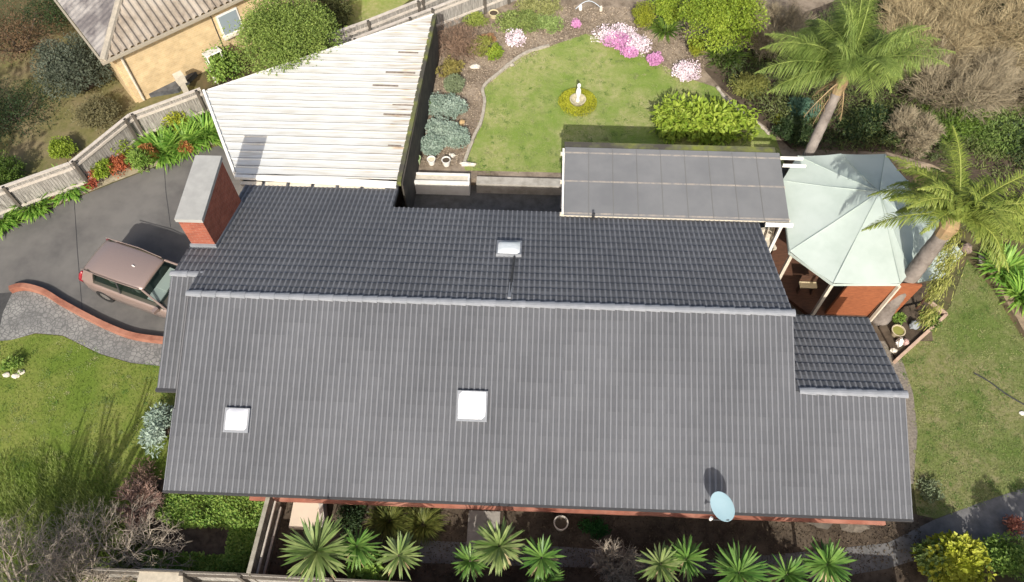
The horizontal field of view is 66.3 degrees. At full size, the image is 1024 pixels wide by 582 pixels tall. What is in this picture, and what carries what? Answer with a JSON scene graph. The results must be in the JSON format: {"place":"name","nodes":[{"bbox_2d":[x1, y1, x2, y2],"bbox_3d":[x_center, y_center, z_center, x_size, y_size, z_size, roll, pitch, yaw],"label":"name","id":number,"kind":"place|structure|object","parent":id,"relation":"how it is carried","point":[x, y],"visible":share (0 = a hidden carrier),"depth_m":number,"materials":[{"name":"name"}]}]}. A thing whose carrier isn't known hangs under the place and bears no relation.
{"place":"outdoors","nodes":[
{"label":"outdoors","id":0,"kind":"place"},
{"bbox_2d":[0,291,161,365],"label":"paved path","id":1,"kind":"structure","parent":0,"point":[26,313],"depth_m":25.66,"materials":[{"name":"stone"}]},
{"bbox_2d":[0,334,175,581],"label":"front lawn","id":2,"kind":"structure","parent":0,"point":[124,399],"depth_m":24.04,"materials":[{"name":"green plant"}]},
{"bbox_2d":[0,499,93,581],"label":"bare tree","id":3,"kind":"object","parent":2,"relation":"on","point":[26,550],"visible":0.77,"depth_m":20.96,"materials":[{"name":"plant"}]},
{"bbox_2d":[0,498,139,581],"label":"bare tree","id":4,"kind":"object","parent":2,"relation":"on","point":[62,534],"visible":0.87,"depth_m":21.08,"materials":[{"name":"plant"}]},
{"bbox_2d":[0,437,157,581],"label":"long grass","id":5,"kind":"structure","parent":2,"relation":"on","point":[34,514],"depth_m":22.50,"materials":[{"name":"green plant"}]},
{"bbox_2d":[137,402,173,458],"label":"leafy shrub","id":6,"kind":"object","parent":2,"relation":"on","point":[158,429],"visible":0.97,"depth_m":22.97,"materials":[{"name":"green plant"}]},
{"bbox_2d":[0,34,197,183],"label":"neighbour grass","id":7,"kind":"structure","parent":0,"point":[31,151],"depth_m":30.72,"materials":[{"name":"plant"}]},
{"bbox_2d":[0,149,26,185],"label":"bush","id":8,"kind":"object","parent":7,"relation":"on","point":[11,171],"visible":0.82,"depth_m":28.33,"materials":[{"name":"green plant"}]},
{"bbox_2d":[0,76,67,145],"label":"bush","id":9,"kind":"object","parent":7,"relation":"on","point":[15,118],"visible":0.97,"depth_m":29.98,"materials":[{"name":"green plant"}]},
{"bbox_2d":[0,0,67,67],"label":"bush","id":10,"kind":"object","parent":7,"relation":"on","point":[22,44],"visible":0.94,"depth_m":31.66,"materials":[{"name":"green plant"}]},
{"bbox_2d":[29,31,115,100],"bbox_3d":[-16.992,-8.613,30.340,3.048,2.525,3.113,33,64,19],"label":"bush","id":11,"kind":"object","parent":7,"relation":"on","point":[64,63],"visible":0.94,"depth_m":29.94,"materials":[{"name":"green plant"}]},
{"bbox_2d":[63,92,122,133],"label":"bush","id":12,"kind":"object","parent":7,"relation":"on","point":[101,115],"visible":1,"depth_m":29.84,"materials":[{"name":"green plant"}]},
{"bbox_2d":[0,146,249,335],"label":"driveway","id":13,"kind":"structure","parent":0,"point":[41,251],"depth_m":27.63,"materials":[{"name":"concrete"}]},
{"bbox_2d":[9,283,162,343],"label":"brick kerb","id":14,"kind":"structure","parent":13,"relation":"on","point":[16,287],"depth_m":25.68,"materials":[{"name":"orange brick"}]},
{"bbox_2d":[78,237,177,318],"bbox_3d":[-11.870,-0.330,25.714,4.304,1.565,2.142,18,60,11],"label":"parked car","id":15,"kind":"object","parent":13,"relation":"on","point":[124,273],"visible":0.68,"depth_m":25.28,"materials":[{"name":"brown metal"}]},
{"bbox_2d":[342,0,408,25],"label":"neighbour lawn","id":16,"kind":"structure","parent":0,"point":[362,10],"depth_m":33.95,"materials":[{"name":"plant"}]},
{"bbox_2d":[314,0,354,29],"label":"bush","id":17,"kind":"object","parent":16,"relation":"on","point":[342,15],"visible":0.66,"depth_m":31.98,"materials":[{"name":"green plant"}]},
{"bbox_2d":[0,0,1023,581],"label":"ground","id":18,"kind":"structure","parent":0,"point":[202,82],"depth_m":27.71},
{"bbox_2d":[15,0,70,32],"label":"bush","id":19,"kind":"object","parent":18,"relation":"on","point":[47,15],"visible":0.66,"depth_m":32.51,"materials":[{"name":"green plant"}]},
{"bbox_2d":[6,102,213,220],"bbox_3d":[-15.570,-4.409,29.151,9.465,0.001,2.543,-31,63,-17],"label":"flower bed","id":20,"kind":"object","parent":18,"relation":"on","point":[110,179],"visible":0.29,"depth_m":29.07,"materials":[{"name":"brown soil"}]},
{"bbox_2d":[9,186,57,223],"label":"strap leaf clump","id":21,"kind":"object","parent":20,"relation":"on","point":[37,209],"visible":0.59,"depth_m":27.82,"materials":[{"name":"green plant"}]},
{"bbox_2d":[0,87,210,219],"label":"paling fence","id":22,"kind":"object","parent":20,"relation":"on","point":[128,126],"visible":0.73,"depth_m":28.24,"materials":[{"name":"brown wood"}]},
{"bbox_2d":[135,122,185,173],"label":"strap leaf clump","id":23,"kind":"object","parent":20,"relation":"on","point":[162,155],"visible":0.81,"depth_m":29.22,"materials":[{"name":"green plant"}]},
{"bbox_2d":[154,117,211,164],"bbox_3d":[-12.411,-5.729,29.413,2.277,0.935,2.300,2,58,1],"label":"strap leaf clump","id":24,"kind":"object","parent":20,"relation":"on","point":[181,154],"visible":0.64,"depth_m":29.43,"materials":[{"name":"green plant"}]},
{"bbox_2d":[175,110,221,153],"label":"strap leaf clump","id":25,"kind":"object","parent":20,"relation":"on","point":[205,119],"visible":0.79,"depth_m":29.70,"materials":[{"name":"green plant"}]},
{"bbox_2d":[111,478,282,581],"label":"hedge bed","id":26,"kind":"object","parent":18,"relation":"on","point":[208,540],"visible":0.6,"depth_m":22.09,"materials":[{"name":"soil"}]},
{"bbox_2d":[25,491,183,581],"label":"bare tree","id":27,"kind":"object","parent":26,"relation":"on","point":[85,574],"visible":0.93,"depth_m":21.08,"materials":[{"name":"grey plant"}]},
{"bbox_2d":[108,474,164,535],"bbox_3d":[-10.585,6.043,22.182,1.481,0.950,1.563,-34,64,-19],"label":"bare shrub","id":28,"kind":"object","parent":26,"relation":"on","point":[136,514],"visible":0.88,"depth_m":22.16,"materials":[{"name":"brown plant"}]},
{"bbox_2d":[122,456,161,507],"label":"leafy shrub","id":29,"kind":"object","parent":26,"relation":"on","point":[137,475],"visible":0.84,"depth_m":22.56,"materials":[{"name":"brown plant"}]},
{"bbox_2d":[137,568,191,581],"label":"letterbox pillar","id":30,"kind":"structure","parent":26,"relation":"on","point":[145,576],"depth_m":20.23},
{"bbox_2d":[141,493,264,572],"bbox_3d":[-8.547,6.811,21.912,3.328,0.502,2.544,2,58,1],"label":"groundcover","id":31,"kind":"object","parent":26,"relation":"on","point":[243,513],"visible":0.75,"depth_m":22.04,"materials":[{"name":"green plant"}]},
{"bbox_2d":[246,497,282,581],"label":"side screen fence","id":32,"kind":"object","parent":26,"relation":"on","point":[268,526],"visible":0.89,"depth_m":21.16,"materials":[{"name":"brown wood"}]},
{"bbox_2d":[54,0,348,102],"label":"neighbour house","id":33,"kind":"structure","parent":18,"relation":"on","point":[144,48],"depth_m":29.79,"materials":[{"name":"tile"}]},
{"bbox_2d":[201,43,244,83],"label":"bush","id":34,"kind":"object","parent":18,"relation":"on","point":[225,66],"visible":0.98,"depth_m":30.66,"materials":[{"name":"green plant"}]},
{"bbox_2d":[219,0,346,75],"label":"round tree","id":35,"kind":"object","parent":18,"relation":"on","point":[278,33],"visible":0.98,"depth_m":28.55,"materials":[{"name":"green plant"}]},
{"bbox_2d":[202,14,439,207],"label":"garage","id":36,"kind":"structure","parent":18,"relation":"on","point":[352,114],"depth_m":27.45,"materials":[{"name":"white metal"}]},
{"bbox_2d":[327,0,448,47],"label":"paling fence","id":37,"kind":"object","parent":18,"relation":"on","point":[389,16],"visible":0.24,"depth_m":31.04,"materials":[{"name":"brown wood"}]},
{"bbox_2d":[155,155,913,524],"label":"brick house","id":38,"kind":"structure","parent":18,"relation":"on","point":[341,345],"depth_m":20.85,"materials":[{"name":"tile"}]},
{"bbox_2d":[709,491,734,521],"bbox_3d":[5.153,5.436,19.468,0.588,1.023,0.643,2,58,1],"label":"satellite dish","id":39,"kind":"object","parent":38,"relation":"attached to","point":[722,506],"visible":1,"depth_m":19.23,"materials":[{"name":"paint"}]},
{"bbox_2d":[268,502,932,581],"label":"front bed","id":40,"kind":"object","parent":18,"relation":"on","point":[763,544],"visible":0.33,"depth_m":22.06,"materials":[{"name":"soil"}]},
{"bbox_2d":[86,567,399,581],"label":"front fence","id":41,"kind":"object","parent":40,"relation":"on","point":[196,576],"visible":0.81,"depth_m":20.35,"materials":[{"name":"brown wood"}]},
{"bbox_2d":[289,502,319,529],"bbox_3d":[-5.834,6.251,22.430,0.850,0.200,1.100,2,58,1],"label":"doorstep","id":42,"kind":"object","parent":40,"relation":"on","point":[305,511],"visible":0.36,"depth_m":22.26,"materials":[{"name":"beige concrete"}]},
{"bbox_2d":[279,512,355,581],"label":"dragon palm","id":43,"kind":"object","parent":40,"relation":"on","point":[316,550],"visible":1,"depth_m":19.48,"materials":[{"name":"green plant"}]},
{"bbox_2d":[336,504,368,535],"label":"leafy shrub","id":44,"kind":"object","parent":40,"relation":"on","point":[355,516],"visible":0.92,"depth_m":22.10,"materials":[{"name":"green plant"}]},
{"bbox_2d":[337,526,381,571],"bbox_3d":[-3.945,6.921,20.662,1.204,2.494,1.222,21,61,13],"label":"dragon palm","id":45,"kind":"object","parent":40,"relation":"on","point":[360,547],"visible":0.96,"depth_m":20.06,"materials":[{"name":"green plant"}]},
{"bbox_2d":[344,545,389,580],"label":"leafy shrub","id":46,"kind":"object","parent":40,"relation":"on","point":[369,572],"visible":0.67,"depth_m":20.57,"materials":[{"name":"green plant"}]},
{"bbox_2d":[363,505,413,545],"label":"grass tussock","id":47,"kind":"object","parent":40,"relation":"on","point":[382,515],"depth_m":22.11,"materials":[{"name":"green plant"}]},
{"bbox_2d":[374,531,422,581],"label":"dragon palm","id":48,"kind":"object","parent":40,"relation":"on","point":[401,551],"visible":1,"depth_m":19.56,"materials":[{"name":"green plant"}]},
{"bbox_2d":[398,507,450,550],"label":"grass tussock","id":49,"kind":"object","parent":40,"relation":"on","point":[418,516],"depth_m":22.08,"materials":[{"name":"green plant"}]},
{"bbox_2d":[451,542,488,581],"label":"dragon palm","id":50,"kind":"object","parent":40,"relation":"on","point":[467,564],"visible":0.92,"depth_m":20.07,"materials":[{"name":"green plant"}]},
{"bbox_2d":[470,518,524,576],"bbox_3d":[-0.372,6.835,20.351,1.441,3.082,1.492,2,58,1],"label":"dragon palm","id":51,"kind":"object","parent":40,"relation":"on","point":[498,549],"visible":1,"depth_m":19.41,"materials":[{"name":"green plant"}]},
{"bbox_2d":[518,536,566,581],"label":"dragon palm","id":52,"kind":"object","parent":40,"relation":"on","point":[542,558],"visible":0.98,"depth_m":19.68,"materials":[{"name":"green plant"}]},
{"bbox_2d":[590,538,645,581],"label":"bare shrub","id":53,"kind":"object","parent":40,"relation":"on","point":[619,572],"visible":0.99,"depth_m":20.62,"materials":[{"name":"grey plant"}]},
{"bbox_2d":[635,540,685,581],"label":"dragon palm","id":54,"kind":"object","parent":40,"relation":"on","point":[660,562],"visible":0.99,"depth_m":19.47,"materials":[{"name":"green plant"}]},
{"bbox_2d":[665,534,707,581],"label":"dragon palm","id":55,"kind":"object","parent":40,"relation":"on","point":[683,553],"visible":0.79,"depth_m":19.70,"materials":[{"name":"green plant"}]},
{"bbox_2d":[707,540,771,581],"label":"dragon palm","id":56,"kind":"object","parent":40,"relation":"on","point":[736,570],"visible":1,"depth_m":19.30,"materials":[{"name":"green plant"}]},
{"bbox_2d":[763,553,810,581],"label":"dragon palm","id":57,"kind":"object","parent":40,"relation":"on","point":[793,571],"visible":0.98,"depth_m":19.57,"materials":[{"name":"green plant"}]},
{"bbox_2d":[796,536,855,581],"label":"dragon palm","id":58,"kind":"object","parent":40,"relation":"on","point":[825,566],"visible":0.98,"depth_m":19.39,"materials":[{"name":"green plant"}]},
{"bbox_2d":[909,538,952,581],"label":"variegated shrub","id":59,"kind":"object","parent":40,"relation":"on","point":[921,557],"visible":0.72,"depth_m":20.85,"materials":[{"name":"green plant"}]},
{"bbox_2d":[881,341,917,483],"bbox_3d":[11.498,3.319,24.249,1.885,0.001,5.722,2,58,1],"label":"gravel strip","id":60,"kind":"object","parent":18,"relation":"on","point":[911,426],"visible":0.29,"depth_m":24.04,"materials":[{"name":"grey gravel"}]},
{"bbox_2d":[911,529,996,581],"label":"variegated shrub","id":61,"kind":"object","parent":18,"relation":"on","point":[965,553],"visible":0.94,"depth_m":20.57,"materials":[{"name":"yellow plant"}]},
{"bbox_2d":[973,237,1023,291],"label":"strap leaf clump","id":62,"kind":"object","parent":18,"relation":"on","point":[1012,258],"visible":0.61,"depth_m":26.41,"materials":[{"name":"green plant"}]},
{"bbox_2d":[979,531,1023,581],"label":"leafy shrub","id":63,"kind":"object","parent":18,"relation":"on","point":[1010,557],"visible":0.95,"depth_m":21.00,"materials":[{"name":"green plant"}]},
{"bbox_2d":[401,167,789,227],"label":"courtyard","id":64,"kind":"structure","parent":0,"point":[474,199],"depth_m":28.34,"materials":[{"name":"grey concrete"}]},
{"bbox_2d":[414,172,470,194],"bbox_3d":[-2.671,-3.883,28.355,2.340,0.715,0.505,2,58,1],"label":"planter trough","id":65,"kind":"object","parent":64,"relation":"on","point":[443,183],"visible":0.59,"depth_m":28.18,"materials":[{"name":"white paint"}]},
{"bbox_2d":[476,176,561,194],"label":"retaining wall","id":66,"kind":"structure","parent":64,"relation":"on","point":[529,186],"depth_m":28.21,"materials":[{"name":"concrete"}]},
{"bbox_2d":[560,142,805,252],"bbox_3d":[5.537,-2.740,26.261,7.970,3.010,3.070,2,58,1],"label":"pergola","id":67,"kind":"object","parent":64,"relation":"on","point":[679,182],"visible":0.97,"depth_m":25.04,"materials":[{"name":"beige paint"}]},
{"bbox_2d":[464,33,784,172],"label":"back lawn","id":68,"kind":"structure","parent":0,"point":[543,117],"depth_m":30.26,"materials":[{"name":"green plant"}]},
{"bbox_2d":[463,44,549,161],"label":"lawn kerb","id":69,"kind":"structure","parent":68,"relation":"on","point":[495,75],"depth_m":30.74,"materials":[{"name":"concrete"}]},
{"bbox_2d":[558,87,596,117],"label":"ring hedge","id":70,"kind":"object","parent":68,"relation":"on","point":[585,105],"visible":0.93,"depth_m":30.12,"materials":[{"name":"yellow plant"}]},
{"bbox_2d":[649,91,762,145],"bbox_3d":[7.172,-6.307,29.107,4.273,1.611,2.629,2,58,1],"label":"broad shrub","id":71,"kind":"object","parent":68,"relation":"on","point":[715,120],"visible":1,"depth_m":28.86,"materials":[{"name":"green plant"}]},
{"bbox_2d":[418,0,946,184],"bbox_3d":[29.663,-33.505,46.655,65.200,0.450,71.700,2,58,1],"label":"garden bed","id":72,"kind":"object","parent":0,"point":[784,148],"depth_m":31.80,"materials":[{"name":"beige gravel"}]},
{"bbox_2d":[351,0,514,39],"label":"paling fence","id":73,"kind":"object","parent":72,"relation":"on","point":[449,10],"visible":0.48,"depth_m":32.18,"materials":[{"name":"brown wood"}]},
{"bbox_2d":[428,92,468,119],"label":"mound shrub","id":74,"kind":"object","parent":72,"relation":"on","point":[447,105],"visible":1,"depth_m":29.79,"materials":[{"name":"green plant"}]},
{"bbox_2d":[437,18,484,64],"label":"ornamental shrub","id":75,"kind":"object","parent":72,"relation":"on","point":[453,44],"visible":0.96,"depth_m":31.37,"materials":[{"name":"brown plant"}]},
{"bbox_2d":[491,9,541,33],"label":"ornamental shrub","id":76,"kind":"object","parent":72,"relation":"on","point":[527,19],"visible":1,"depth_m":32.31,"materials":[{"name":"green plant"}]},
{"bbox_2d":[512,0,563,15],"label":"ornamental shrub","id":77,"kind":"object","parent":72,"relation":"on","point":[545,6],"visible":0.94,"depth_m":32.81,"materials":[{"name":"green plant"}]},
{"bbox_2d":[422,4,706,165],"bbox_3d":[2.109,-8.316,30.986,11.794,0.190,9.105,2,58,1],"label":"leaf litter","id":78,"kind":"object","parent":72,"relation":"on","point":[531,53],"visible":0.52,"depth_m":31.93,"materials":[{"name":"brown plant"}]},
{"bbox_2d":[646,0,685,28],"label":"leafy tree","id":79,"kind":"object","parent":72,"relation":"on","point":[668,8],"visible":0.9,"depth_m":31.84,"materials":[{"name":"green plant"}]},
{"bbox_2d":[676,0,770,53],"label":"leafy tree","id":80,"kind":"object","parent":72,"relation":"on","point":[726,20],"visible":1,"depth_m":29.88,"materials":[{"name":"green plant"}]},
{"bbox_2d":[418,488,1023,579],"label":"front path","id":81,"kind":"structure","parent":0,"point":[981,521],"depth_m":21.92,"materials":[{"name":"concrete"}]},
{"bbox_2d":[466,510,499,545],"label":"paving slab","id":82,"kind":"structure","parent":81,"relation":"on","point":[476,519],"depth_m":22.27,"materials":[{"name":"grey concrete"}]},
{"bbox_2d":[785,170,932,340],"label":"side ground","id":83,"kind":"structure","parent":0,"point":[916,297],"depth_m":26.07,"materials":[{"name":"soil"}]},
{"bbox_2d":[770,153,921,321],"bbox_3d":[10.732,-1.888,25.727,4.272,2.983,5.217,2,58,1],"label":"gazebo","id":84,"kind":"object","parent":83,"relation":"on","point":[834,210],"visible":0.78,"depth_m":24.67,"materials":[{"name":"fabric"}]},
{"bbox_2d":[754,0,955,155],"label":"palm tree","id":85,"kind":"object","parent":83,"relation":"on","point":[872,55],"visible":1,"depth_m":24.51,"materials":[{"name":"green plant"}]},
{"bbox_2d":[878,301,947,363],"bbox_3d":[12.826,1.154,25.452,2.710,0.240,1.148,-34,64,-19],"label":"raised planter","id":86,"kind":"object","parent":83,"relation":"on","point":[913,337],"visible":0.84,"depth_m":25.37,"materials":[{"name":"soil"}]},
{"bbox_2d":[912,225,969,331],"bbox_3d":[12.623,-0.317,23.180,0.918,4.694,1.697,2,58,1],"label":"shrub","id":87,"kind":"object","parent":86,"relation":"in","point":[949,263],"visible":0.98,"depth_m":23.03,"materials":[{"name":"green plant"}]},
{"bbox_2d":[861,126,1023,326],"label":"palm tree","id":88,"kind":"object","parent":86,"relation":"in","point":[962,199],"visible":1,"depth_m":21.25,"materials":[{"name":"green plant"}]},
{"bbox_2d":[911,207,963,308],"bbox_3d":[13.443,-1.216,25.728,1.788,2.250,4.090,10,59,7],"label":"shade sail","id":89,"kind":"object","parent":83,"relation":"on","point":[919,241],"visible":0.34,"depth_m":24.66,"materials":[{"name":"fabric"}]},
{"bbox_2d":[703,0,1023,205],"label":"shaded soil","id":90,"kind":"structure","parent":0,"point":[717,78],"depth_m":30.17,"materials":[{"name":"brown soil"}]},
{"bbox_2d":[727,71,773,99],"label":"leafy shrub","id":91,"kind":"object","parent":90,"relation":"on","point":[748,82],"visible":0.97,"depth_m":30.16,"materials":[{"name":"green plant"}]},
{"bbox_2d":[733,0,819,61],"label":"wispy tree","id":92,"kind":"object","parent":90,"relation":"on","point":[790,19],"visible":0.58,"depth_m":30.36,"materials":[{"name":"brown plant"}]},
{"bbox_2d":[770,114,813,145],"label":"leafy shrub","id":93,"kind":"object","parent":90,"relation":"on","point":[789,130],"visible":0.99,"depth_m":28.73,"materials":[{"name":"green plant"}]},
{"bbox_2d":[707,0,1023,189],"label":"undergrowth","id":94,"kind":"object","parent":90,"relation":"on","point":[825,140],"visible":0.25,"depth_m":29.70,"materials":[{"name":"green plant"}]},
{"bbox_2d":[834,102,920,149],"bbox_3d":[13.616,-6.230,29.327,3.060,1.561,2.139,2,58,1],"label":"leafy shrub","id":95,"kind":"object","parent":90,"relation":"on","point":[865,110],"visible":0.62,"depth_m":29.06,"materials":[{"name":"green plant"}]},
{"bbox_2d":[884,101,947,160],"bbox_3d":[14.710,-5.816,28.857,2.203,1.781,2.130,31,64,18],"label":"wispy tree","id":96,"kind":"object","parent":90,"relation":"on","point":[921,137],"visible":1,"depth_m":28.45,"materials":[{"name":"brown plant"}]},
{"bbox_2d":[866,0,1002,84],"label":"wispy tree","id":97,"kind":"object","parent":90,"relation":"on","point":[906,12],"visible":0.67,"depth_m":29.82,"materials":[{"name":"brown plant"}]},
{"bbox_2d":[917,91,993,149],"bbox_3d":[16.538,-6.371,29.251,2.848,1.706,2.641,2,58,1],"label":"leafy shrub","id":98,"kind":"object","parent":90,"relation":"on","point":[965,129],"visible":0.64,"depth_m":28.76,"materials":[{"name":"green plant"}]},
{"bbox_2d":[894,25,1023,126],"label":"wispy tree","id":99,"kind":"object","parent":90,"relation":"on","point":[976,84],"visible":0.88,"depth_m":28.79,"materials":[{"name":"brown plant"}]},
{"bbox_2d":[901,0,1023,77],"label":"wispy tree","id":100,"kind":"object","parent":90,"relation":"on","point":[1019,29],"visible":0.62,"depth_m":29.27,"materials":[{"name":"brown plant"}]},
{"bbox_2d":[959,106,1023,158],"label":"leafy shrub","id":101,"kind":"object","parent":90,"relation":"on","point":[991,141],"visible":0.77,"depth_m":28.64,"materials":[{"name":"green plant"}]},
{"bbox_2d":[964,44,1023,116],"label":"wispy tree","id":102,"kind":"object","parent":90,"relation":"on","point":[1020,86],"visible":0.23,"depth_m":29.20,"materials":[{"name":"brown plant"}]},
{"bbox_2d":[898,259,1023,517],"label":"side lawn","id":103,"kind":"structure","parent":0,"point":[944,458],"depth_m":24.18,"materials":[{"name":"green plant"}]},
{"bbox_2d":[994,263,1023,316],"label":"strap leaf clump","id":104,"kind":"object","parent":103,"relation":"on","point":[1014,285],"visible":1,"depth_m":25.98,"materials":[{"name":"green plant"}]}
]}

